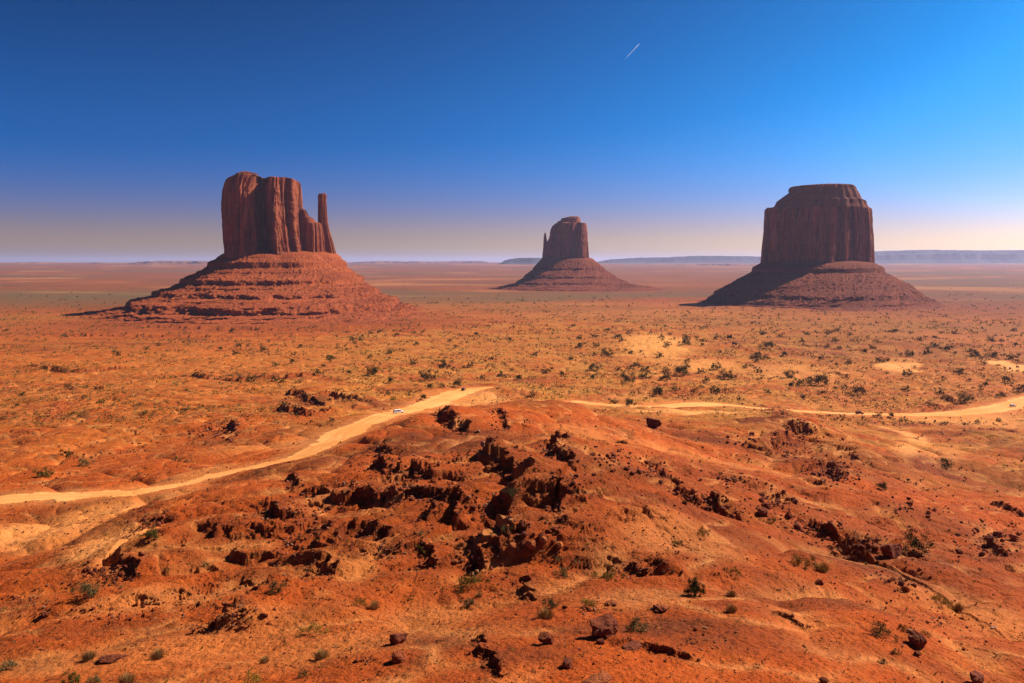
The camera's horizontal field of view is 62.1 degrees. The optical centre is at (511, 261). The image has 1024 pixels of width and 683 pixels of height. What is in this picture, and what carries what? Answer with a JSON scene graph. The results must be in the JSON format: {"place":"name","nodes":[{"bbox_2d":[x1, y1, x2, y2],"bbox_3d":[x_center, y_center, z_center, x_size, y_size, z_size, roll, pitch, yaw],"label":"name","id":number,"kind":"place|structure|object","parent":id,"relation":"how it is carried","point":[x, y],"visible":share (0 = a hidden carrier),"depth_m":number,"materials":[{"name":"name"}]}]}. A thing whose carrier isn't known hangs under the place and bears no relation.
{"place":"outdoors","nodes":[
{"label":"outdoors","id":0,"kind":"place"},
{"bbox_2d":[0,262,71,262],"bbox_3d":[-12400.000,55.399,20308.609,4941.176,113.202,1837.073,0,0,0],"label":"hills","id":1,"kind":"structure","parent":0,"point":[35,262],"depth_m":19996.55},
{"bbox_2d":[0,387,493,503],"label":"dirt road","id":2,"kind":"structure","parent":0,"point":[328,439],"depth_m":226.15,"materials":[{"name":"soil"}]},
{"bbox_2d":[351,261,489,262],"bbox_3d":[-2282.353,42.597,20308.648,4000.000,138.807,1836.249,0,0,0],"label":"hills","id":3,"kind":"structure","parent":0,"point":[422,262],"depth_m":19947.02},
{"bbox_2d":[0,262,1023,682],"bbox_3d":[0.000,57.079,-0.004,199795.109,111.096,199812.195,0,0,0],"label":"ground","id":4,"kind":"structure","parent":0,"point":[888,456],"depth_m":173.59,"materials":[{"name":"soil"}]},
{"bbox_2d":[0,659,18,670],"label":"sage shrub","id":5,"kind":"object","parent":4,"relation":"on","point":[9,663],"visible":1,"depth_m":67.66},
{"bbox_2d":[32,466,52,477],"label":"juniper bush","id":6,"kind":"object","parent":4,"relation":"on","point":[47,474],"visible":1,"depth_m":237.06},
{"bbox_2d":[59,449,73,455],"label":"juniper bush","id":7,"kind":"object","parent":4,"relation":"on","point":[68,453],"visible":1,"depth_m":277.12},
{"bbox_2d":[60,671,80,682],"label":"juniper bush","id":8,"kind":"object","parent":4,"relation":"on","point":[70,679],"visible":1,"depth_m":62.08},
{"bbox_2d":[69,580,102,597],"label":"sage shrub","id":9,"kind":"object","parent":4,"relation":"on","point":[86,589],"visible":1,"depth_m":95.49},
{"bbox_2d":[77,459,95,466],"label":"sage shrub","id":10,"kind":"object","parent":4,"relation":"on","point":[81,461],"visible":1,"depth_m":253.13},
{"bbox_2d":[80,650,96,661],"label":"grass clump","id":11,"kind":"object","parent":4,"relation":"on","point":[87,657],"visible":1,"depth_m":69.05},
{"bbox_2d":[85,674,101,682],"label":"sage shrub","id":12,"kind":"object","parent":4,"relation":"on","point":[96,679],"visible":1,"depth_m":61.59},
{"bbox_2d":[87,262,120,263],"bbox_3d":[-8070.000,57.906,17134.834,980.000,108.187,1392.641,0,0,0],"label":"mesa","id":13,"kind":"structure","parent":4,"relation":"on","point":[102,263],"depth_m":17004.97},
{"bbox_2d":[98,654,127,662],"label":"boulder","id":14,"kind":"object","parent":4,"relation":"on","point":[110,658],"visible":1,"depth_m":68.49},
{"bbox_2d":[115,672,138,682],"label":"grass clump","id":15,"kind":"object","parent":4,"relation":"on","point":[127,679],"visible":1,"depth_m":60.19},
{"bbox_2d":[136,527,159,539],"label":"juniper bush","id":16,"kind":"object","parent":4,"relation":"on","point":[154,534],"visible":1,"depth_m":117.23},
{"bbox_2d":[146,646,166,660],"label":"grass clump","id":17,"kind":"object","parent":4,"relation":"on","point":[157,654],"visible":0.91,"depth_m":66.36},
{"bbox_2d":[129,261,209,264],"bbox_3d":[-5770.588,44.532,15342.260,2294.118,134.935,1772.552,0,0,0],"label":"mesa","id":18,"kind":"structure","parent":4,"relation":"on","point":[180,262],"depth_m":14963.26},
{"bbox_2d":[77,171,425,324],"bbox_3d":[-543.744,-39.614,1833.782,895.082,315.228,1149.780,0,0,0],"label":"butte","id":19,"kind":"object","parent":4,"relation":"on","point":[279,261],"visible":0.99,"depth_m":1754.76,"materials":[{"name":"stone"}]},
{"bbox_2d":[244,671,261,682],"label":"yellow shrub","id":20,"kind":"object","parent":4,"relation":"on","point":[250,676],"visible":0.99,"depth_m":57.75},
{"bbox_2d":[258,655,270,663],"bbox_3d":[-18.101,29.044,62.056,1.046,0.590,1.056,0,0,10],"label":"grass clump","id":21,"kind":"object","parent":4,"relation":"on","point":[263,660],"visible":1,"depth_m":62.03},
{"bbox_2d":[266,578,287,595],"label":"sage shrub","id":22,"kind":"object","parent":4,"relation":"on","point":[272,586],"visible":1,"depth_m":79.56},
{"bbox_2d":[297,668,308,678],"bbox_3d":[-13.837,27.448,56.498,1.170,0.618,1.020,0,0,20],"label":"sage shrub","id":23,"kind":"object","parent":4,"relation":"on","point":[299,675],"visible":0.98,"depth_m":56.61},
{"bbox_2d":[297,623,329,637],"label":"yellow shrub","id":24,"kind":"object","parent":4,"relation":"on","point":[312,627],"visible":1,"depth_m":70.21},
{"bbox_2d":[311,648,330,660],"bbox_3d":[-13.863,28.282,61.319,1.633,0.905,1.587,0,0,-13],"label":"grass clump","id":25,"kind":"object","parent":4,"relation":"on","point":[321,654],"visible":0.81,"depth_m":61.20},
{"bbox_2d":[353,597,368,607],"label":"yellow shrub","id":26,"kind":"object","parent":4,"relation":"on","point":[362,603],"visible":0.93,"depth_m":77.28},
{"bbox_2d":[362,365,377,376],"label":"juniper bush","id":27,"kind":"object","parent":4,"relation":"on","point":[372,372],"visible":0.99,"depth_m":638.72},
{"bbox_2d":[368,600,379,609],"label":"grass clump","id":28,"kind":"object","parent":4,"relation":"on","point":[373,605],"visible":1,"depth_m":77.60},
{"bbox_2d":[389,633,408,644],"bbox_3d":[-8.354,27.933,63.034,1.366,1.055,0.902,0,0,-42],"label":"boulder","id":29,"kind":"object","parent":4,"relation":"on","point":[397,638],"visible":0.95,"depth_m":62.68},
{"bbox_2d":[391,650,406,663],"bbox_3d":[-7.533,26.478,56.885,1.077,0.904,1.061,0,0,-10],"label":"boulder","id":30,"kind":"object","parent":4,"relation":"on","point":[398,656],"visible":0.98,"depth_m":56.50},
{"bbox_2d":[418,369,436,379],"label":"juniper bush","id":31,"kind":"object","parent":4,"relation":"on","point":[423,375],"visible":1,"depth_m":629.21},
{"bbox_2d":[437,359,450,368],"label":"juniper bush","id":32,"kind":"object","parent":4,"relation":"on","point":[443,364],"visible":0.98,"depth_m":759.72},
{"bbox_2d":[448,379,461,385],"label":"juniper bush","id":33,"kind":"object","parent":4,"relation":"on","point":[455,382],"visible":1,"depth_m":567.49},
{"bbox_2d":[459,597,478,609],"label":"sage shrub","id":34,"kind":"object","parent":4,"relation":"on","point":[471,603],"visible":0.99,"depth_m":79.79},
{"bbox_2d":[455,571,490,593],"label":"yellow shrub","id":35,"kind":"object","parent":4,"relation":"on","point":[468,579],"visible":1,"depth_m":84.36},
{"bbox_2d":[500,524,511,532],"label":"sage shrub","id":36,"kind":"object","parent":4,"relation":"on","point":[503,526],"visible":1,"depth_m":94.26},
{"bbox_2d":[0,328,1020,682],"bbox_3d":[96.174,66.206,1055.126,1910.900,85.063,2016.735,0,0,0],"label":"rubble","id":37,"kind":"object","parent":4,"relation":"on","point":[482,444],"visible":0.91,"depth_m":111.00,"materials":[{"name":"stone"}]},
{"bbox_2d":[502,488,519,496],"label":"sage shrub","id":38,"kind":"object","parent":4,"relation":"on","point":[512,493],"visible":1,"depth_m":110.97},
{"bbox_2d":[0,285,1023,682],"bbox_3d":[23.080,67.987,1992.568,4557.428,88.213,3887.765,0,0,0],"label":"scrub","id":39,"kind":"object","parent":4,"relation":"on","point":[508,395],"visible":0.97,"depth_m":732.73,"materials":[{"name":"plant"}]},
{"bbox_2d":[0,306,1023,682],"bbox_3d":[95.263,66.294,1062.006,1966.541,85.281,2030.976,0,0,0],"label":"rubble","id":40,"kind":"object","parent":4,"relation":"on","point":[492,438],"visible":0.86,"depth_m":130.23,"materials":[{"name":"stone"}]},
{"bbox_2d":[0,306,1023,682],"bbox_3d":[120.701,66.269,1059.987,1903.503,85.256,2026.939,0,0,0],"label":"rubble","id":41,"kind":"object","parent":4,"relation":"on","point":[528,524],"visible":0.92,"depth_m":128.86,"materials":[{"name":"stone"}]},
{"bbox_2d":[0,286,1023,682],"bbox_3d":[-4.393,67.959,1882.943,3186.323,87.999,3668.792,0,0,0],"label":"scrub","id":42,"kind":"object","parent":4,"relation":"on","point":[538,366],"visible":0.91,"depth_m":757.65,"materials":[{"name":"plant"}]},
{"bbox_2d":[499,258,541,263],"bbox_3d":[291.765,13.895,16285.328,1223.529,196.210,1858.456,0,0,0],"label":"mesa","id":43,"kind":"structure","parent":4,"relation":"on","point":[524,261],"depth_m":15886.26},
{"bbox_2d":[518,519,525,529],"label":"boulder","id":44,"kind":"object","parent":4,"relation":"on","point":[522,524],"visible":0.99,"depth_m":93.96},
{"bbox_2d":[525,540,536,548],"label":"boulder","id":45,"kind":"object","parent":4,"relation":"on","point":[530,544],"visible":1,"depth_m":89.89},
{"bbox_2d":[539,536,547,543],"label":"boulder","id":46,"kind":"object","parent":4,"relation":"on","point":[542,539],"visible":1,"depth_m":90.08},
{"bbox_2d":[535,606,556,619],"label":"grass clump","id":47,"kind":"object","parent":4,"relation":"on","point":[543,615],"visible":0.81,"depth_m":66.89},
{"bbox_2d":[538,631,553,644],"bbox_3d":[2.208,24.956,56.118,0.988,0.845,0.989,0,0,43],"label":"boulder","id":48,"kind":"object","parent":4,"relation":"on","point":[545,637],"visible":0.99,"depth_m":55.90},
{"bbox_2d":[542,595,559,607],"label":"sage shrub","id":49,"kind":"object","parent":4,"relation":"on","point":[551,603],"visible":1,"depth_m":71.44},
{"bbox_2d":[556,541,562,548],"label":"boulder","id":50,"kind":"object","parent":4,"relation":"on","point":[559,544],"visible":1,"depth_m":89.76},
{"bbox_2d":[552,566,568,577],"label":"sage shrub","id":51,"kind":"object","parent":4,"relation":"on","point":[564,573],"visible":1,"depth_m":84.23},
{"bbox_2d":[561,657,571,668],"bbox_3d":[3.325,24.272,51.344,0.642,0.633,0.856,2,11,10],"label":"boulder","id":52,"kind":"object","parent":4,"relation":"on","point":[567,663],"visible":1,"depth_m":51.10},
{"bbox_2d":[486,216,663,291],"bbox_3d":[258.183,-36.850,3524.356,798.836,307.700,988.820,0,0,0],"label":"butte","id":53,"kind":"object","parent":4,"relation":"on","point":[565,263],"visible":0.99,"depth_m":3412.44,"materials":[{"name":"stone"}]},
{"bbox_2d":[580,598,598,607],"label":"yellow shrub","id":54,"kind":"object","parent":4,"relation":"on","point":[586,601],"visible":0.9,"depth_m":70.31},
{"bbox_2d":[588,362,601,370],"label":"sage shrub","id":55,"kind":"object","parent":4,"relation":"on","point":[591,366],"visible":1,"depth_m":762.71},
{"bbox_2d":[582,670,611,682],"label":"boulder","id":56,"kind":"object","parent":4,"relation":"on","point":[602,676],"visible":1,"depth_m":48.09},
{"bbox_2d":[596,638,604,644],"bbox_3d":[5.867,25.177,56.312,0.562,0.417,0.463,0,0,19],"label":"boulder","id":57,"kind":"object","parent":4,"relation":"on","point":[600,641],"visible":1,"depth_m":56.19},
{"bbox_2d":[588,613,617,637],"bbox_3d":[6.156,24.893,57.651,1.348,1.629,1.969,0,0,44],"label":"boulder","id":58,"kind":"object","parent":4,"relation":"on","point":[605,625],"visible":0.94,"depth_m":57.44,"materials":[{"name":"stone"}]},
{"bbox_2d":[600,348,613,356],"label":"juniper bush","id":59,"kind":"object","parent":4,"relation":"on","point":[607,353],"visible":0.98,"depth_m":919.52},
{"bbox_2d":[592,567,626,581],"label":"yellow shrub","id":60,"kind":"object","parent":4,"relation":"on","point":[610,573],"visible":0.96,"depth_m":80.45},
{"bbox_2d":[605,600,616,605],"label":"boulder","id":61,"kind":"object","parent":4,"relation":"on","point":[609,602],"visible":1,"depth_m":69.97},
{"bbox_2d":[620,371,635,383],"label":"juniper bush","id":62,"kind":"object","parent":4,"relation":"on","point":[625,377],"visible":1,"depth_m":638.45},
{"bbox_2d":[625,397,635,406],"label":"juniper bush","id":63,"kind":"object","parent":4,"relation":"on","point":[628,401],"visible":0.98,"depth_m":492.92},
{"bbox_2d":[622,640,641,650],"bbox_3d":[7.837,25.198,55.593,1.366,0.397,0.993,-2,-3,-43],"label":"boulder","id":64,"kind":"object","parent":4,"relation":"on","point":[633,645],"visible":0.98,"depth_m":55.44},
{"bbox_2d":[625,613,648,632],"bbox_3d":[9.079,25.722,60.355,1.632,1.357,1.852,0,0,37],"label":"sage shrub","id":65,"kind":"object","parent":4,"relation":"on","point":[633,626],"visible":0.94,"depth_m":60.30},
{"bbox_2d":[646,418,661,427],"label":"boulder","id":66,"kind":"object","parent":4,"relation":"on","point":[652,422],"visible":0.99,"depth_m":291.29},
{"bbox_2d":[650,386,663,396],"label":"juniper bush","id":67,"kind":"object","parent":4,"relation":"on","point":[656,390],"visible":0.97,"depth_m":551.04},
{"bbox_2d":[653,604,668,611],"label":"boulder","id":68,"kind":"object","parent":4,"relation":"on","point":[657,608],"visible":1,"depth_m":66.16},
{"bbox_2d":[658,372,671,380],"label":"juniper bush","id":69,"kind":"object","parent":4,"relation":"on","point":[663,377],"visible":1,"depth_m":670.33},
{"bbox_2d":[671,538,682,546],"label":"juniper bush","id":70,"kind":"object","parent":4,"relation":"on","point":[677,543],"visible":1,"depth_m":93.43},
{"bbox_2d":[674,364,689,375],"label":"juniper bush","id":71,"kind":"object","parent":4,"relation":"on","point":[681,369],"visible":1,"depth_m":723.78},
{"bbox_2d":[678,337,690,344],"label":"juniper bush","id":72,"kind":"object","parent":4,"relation":"on","point":[685,340],"visible":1,"depth_m":1032.44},
{"bbox_2d":[683,576,706,595],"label":"juniper bush","id":73,"kind":"object","parent":4,"relation":"on","point":[694,588],"visible":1,"depth_m":72.80,"materials":[{"name":"green plant"}]},
{"bbox_2d":[693,525,710,537],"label":"yellow shrub","id":74,"kind":"object","parent":4,"relation":"on","point":[702,531],"visible":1,"depth_m":99.21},
{"bbox_2d":[709,385,720,393],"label":"juniper bush","id":75,"kind":"object","parent":4,"relation":"on","point":[717,390],"visible":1,"depth_m":608.01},
{"bbox_2d":[711,362,721,368],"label":"juniper bush","id":76,"kind":"object","parent":4,"relation":"on","point":[713,365],"visible":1,"depth_m":784.02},
{"bbox_2d":[719,369,736,379],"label":"juniper bush","id":77,"kind":"object","parent":4,"relation":"on","point":[726,374],"visible":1,"depth_m":716.22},
{"bbox_2d":[725,602,738,613],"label":"grass clump","id":78,"kind":"object","parent":4,"relation":"on","point":[731,609],"visible":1,"depth_m":65.20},
{"bbox_2d":[727,590,737,597],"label":"grass clump","id":79,"kind":"object","parent":4,"relation":"on","point":[731,593],"visible":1,"depth_m":74.80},
{"bbox_2d":[723,567,743,576],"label":"yellow shrub","id":80,"kind":"object","parent":4,"relation":"on","point":[735,570],"visible":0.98,"depth_m":82.82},
{"bbox_2d":[749,352,761,359],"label":"juniper bush","id":81,"kind":"object","parent":4,"relation":"on","point":[757,356],"visible":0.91,"depth_m":915.96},
{"bbox_2d":[757,508,767,515],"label":"boulder","id":82,"kind":"object","parent":4,"relation":"on","point":[762,511],"visible":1,"depth_m":133.90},
{"bbox_2d":[757,340,773,347],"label":"juniper bush","id":83,"kind":"object","parent":4,"relation":"on","point":[771,343],"visible":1,"depth_m":1002.87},
{"bbox_2d":[761,502,770,509],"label":"boulder","id":84,"kind":"object","parent":4,"relation":"on","point":[766,505],"visible":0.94,"depth_m":138.09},
{"bbox_2d":[782,368,797,377],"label":"sage shrub","id":85,"kind":"object","parent":4,"relation":"on","point":[787,374],"visible":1,"depth_m":738.48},
{"bbox_2d":[793,523,801,529],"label":"boulder","id":86,"kind":"object","parent":4,"relation":"on","point":[797,526],"visible":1,"depth_m":132.48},
{"bbox_2d":[792,378,805,385],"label":"juniper bush","id":87,"kind":"object","parent":4,"relation":"on","point":[799,381],"visible":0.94,"depth_m":689.96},
{"bbox_2d":[789,553,827,571],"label":"yellow shrub","id":88,"kind":"object","parent":4,"relation":"on","point":[797,558],"visible":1,"depth_m":94.65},
{"bbox_2d":[806,372,828,385],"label":"juniper bush","id":89,"kind":"object","parent":4,"relation":"on","point":[820,377],"visible":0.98,"depth_m":690.93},
{"bbox_2d":[695,183,945,310],"bbox_3d":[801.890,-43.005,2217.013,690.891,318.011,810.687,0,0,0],"label":"butte","id":90,"kind":"object","parent":4,"relation":"on","point":[817,252],"visible":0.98,"depth_m":2132.93,"materials":[{"name":"stone"}]},
{"bbox_2d":[814,561,831,572],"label":"grass clump","id":91,"kind":"object","parent":4,"relation":"on","point":[821,566],"visible":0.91,"depth_m":95.45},
{"bbox_2d":[819,677,828,682],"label":"boulder","id":92,"kind":"object","parent":4,"relation":"on","point":[823,680],"visible":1,"depth_m":51.50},
{"bbox_2d":[845,385,865,394],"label":"juniper bush","id":93,"kind":"object","parent":4,"relation":"on","point":[858,389],"visible":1,"depth_m":642.29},
{"bbox_2d":[853,544,862,550],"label":"boulder","id":94,"kind":"object","parent":4,"relation":"on","point":[858,547],"visible":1,"depth_m":116.46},
{"bbox_2d":[875,482,887,490],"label":"juniper bush","id":95,"kind":"object","parent":4,"relation":"on","point":[883,485],"visible":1,"depth_m":225.26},
{"bbox_2d":[868,618,900,642],"bbox_3d":[27.131,26.905,61.930,2.151,1.226,1.875,0,0,20],"label":"sage shrub","id":96,"kind":"object","parent":4,"relation":"on","point":[878,633],"visible":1,"depth_m":62.22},
{"bbox_2d":[880,543,901,558],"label":"boulder","id":97,"kind":"object","parent":4,"relation":"on","point":[890,551],"visible":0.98,"depth_m":114.96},
{"bbox_2d":[896,623,912,632],"bbox_3d":[29.790,27.860,64.701,1.613,0.526,0.971,0,0,-20],"label":"yellow shrub","id":98,"kind":"object","parent":4,"relation":"on","point":[903,627],"visible":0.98,"depth_m":64.75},
{"bbox_2d":[902,369,913,375],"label":"juniper bush","id":99,"kind":"object","parent":4,"relation":"on","point":[905,373],"visible":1,"depth_m":766.95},
{"bbox_2d":[908,630,926,648],"bbox_3d":[29.154,27.296,61.371,0.916,1.107,1.421,0,0,-26],"label":"boulder","id":100,"kind":"object","parent":4,"relation":"on","point":[918,640],"visible":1,"depth_m":61.02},
{"bbox_2d":[901,529,935,556],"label":"juniper bush","id":101,"kind":"object","parent":4,"relation":"on","point":[915,541],"visible":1,"depth_m":123.58,"materials":[{"name":"plant"}]},
{"bbox_2d":[931,593,950,608],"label":"yellow shrub","id":102,"kind":"object","parent":4,"relation":"on","point":[939,597],"visible":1,"depth_m":92.37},
{"bbox_2d":[942,598,954,609],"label":"yellow shrub","id":103,"kind":"object","parent":4,"relation":"on","point":[950,603],"visible":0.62,"depth_m":93.05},
{"bbox_2d":[952,368,963,373],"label":"juniper bush","id":104,"kind":"object","parent":4,"relation":"on","point":[957,370],"visible":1,"depth_m":774.28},
{"bbox_2d":[951,601,968,611],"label":"grass clump","id":105,"kind":"object","parent":4,"relation":"on","point":[958,607],"visible":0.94,"depth_m":93.64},
{"bbox_2d":[956,392,974,401],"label":"juniper bush","id":106,"kind":"object","parent":4,"relation":"on","point":[963,397],"visible":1,"depth_m":592.57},
{"bbox_2d":[970,670,983,682],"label":"boulder","id":107,"kind":"object","parent":4,"relation":"on","point":[976,676],"visible":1,"depth_m":55.73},
{"bbox_2d":[968,348,988,356],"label":"sage shrub","id":108,"kind":"object","parent":4,"relation":"on","point":[974,351],"visible":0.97,"depth_m":973.90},
{"bbox_2d":[985,535,993,542],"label":"boulder","id":109,"kind":"object","parent":4,"relation":"on","point":[989,538],"visible":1,"depth_m":156.09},
{"bbox_2d":[987,350,1001,357],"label":"sage shrub","id":110,"kind":"object","parent":4,"relation":"on","point":[993,354],"visible":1,"depth_m":966.56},
{"bbox_2d":[992,531,1002,537],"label":"boulder","id":111,"kind":"object","parent":4,"relation":"on","point":[998,534],"visible":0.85,"depth_m":171.59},
{"bbox_2d":[1001,375,1014,383],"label":"juniper bush","id":112,"kind":"object","parent":4,"relation":"on","point":[1006,378],"visible":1,"depth_m":719.46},
{"bbox_2d":[1006,353,1020,358],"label":"juniper bush","id":113,"kind":"object","parent":4,"relation":"on","point":[1011,357],"visible":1,"depth_m":943.60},
{"bbox_2d":[1008,533,1020,540],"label":"boulder","id":114,"kind":"object","parent":4,"relation":"on","point":[1014,537],"visible":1,"depth_m":166.72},
{"bbox_2d":[1013,384,1023,391],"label":"juniper bush","id":115,"kind":"object","parent":4,"relation":"on","point":[1020,388],"visible":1,"depth_m":668.13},
{"bbox_2d":[0,0,1023,261],"label":"sky","id":116,"kind":"structure","parent":0,"point":[429,130],"materials":[{"name":"blue"}]},
{"bbox_2d":[598,256,760,262],"bbox_3d":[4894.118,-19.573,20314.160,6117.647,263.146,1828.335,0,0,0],"label":"hills","id":117,"kind":"structure","parent":0,"point":[719,259],"depth_m":19916.69,"materials":[{"name":"stone"}]},
{"bbox_2d":[654,264,757,265],"bbox_3d":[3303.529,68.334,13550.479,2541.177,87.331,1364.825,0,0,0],"label":"hills","id":118,"kind":"structure","parent":0,"point":[697,264],"depth_m":13465.07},
{"bbox_2d":[570,395,1023,416],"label":"dirt road","id":119,"kind":"structure","parent":0,"point":[1003,406],"depth_m":533.71,"materials":[{"name":"soil"}]},
{"bbox_2d":[874,250,1023,254],"bbox_3d":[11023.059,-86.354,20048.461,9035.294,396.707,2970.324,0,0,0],"label":"hills","id":120,"kind":"structure","parent":0,"point":[944,251],"depth_m":19168.54,"materials":[{"name":"stone"}]},
{"bbox_2d":[875,253,1023,263],"bbox_3d":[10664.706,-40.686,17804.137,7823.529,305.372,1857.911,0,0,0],"label":"hills","id":121,"kind":"structure","parent":0,"point":[929,258],"depth_m":17417.57,"materials":[{"name":"stone"}]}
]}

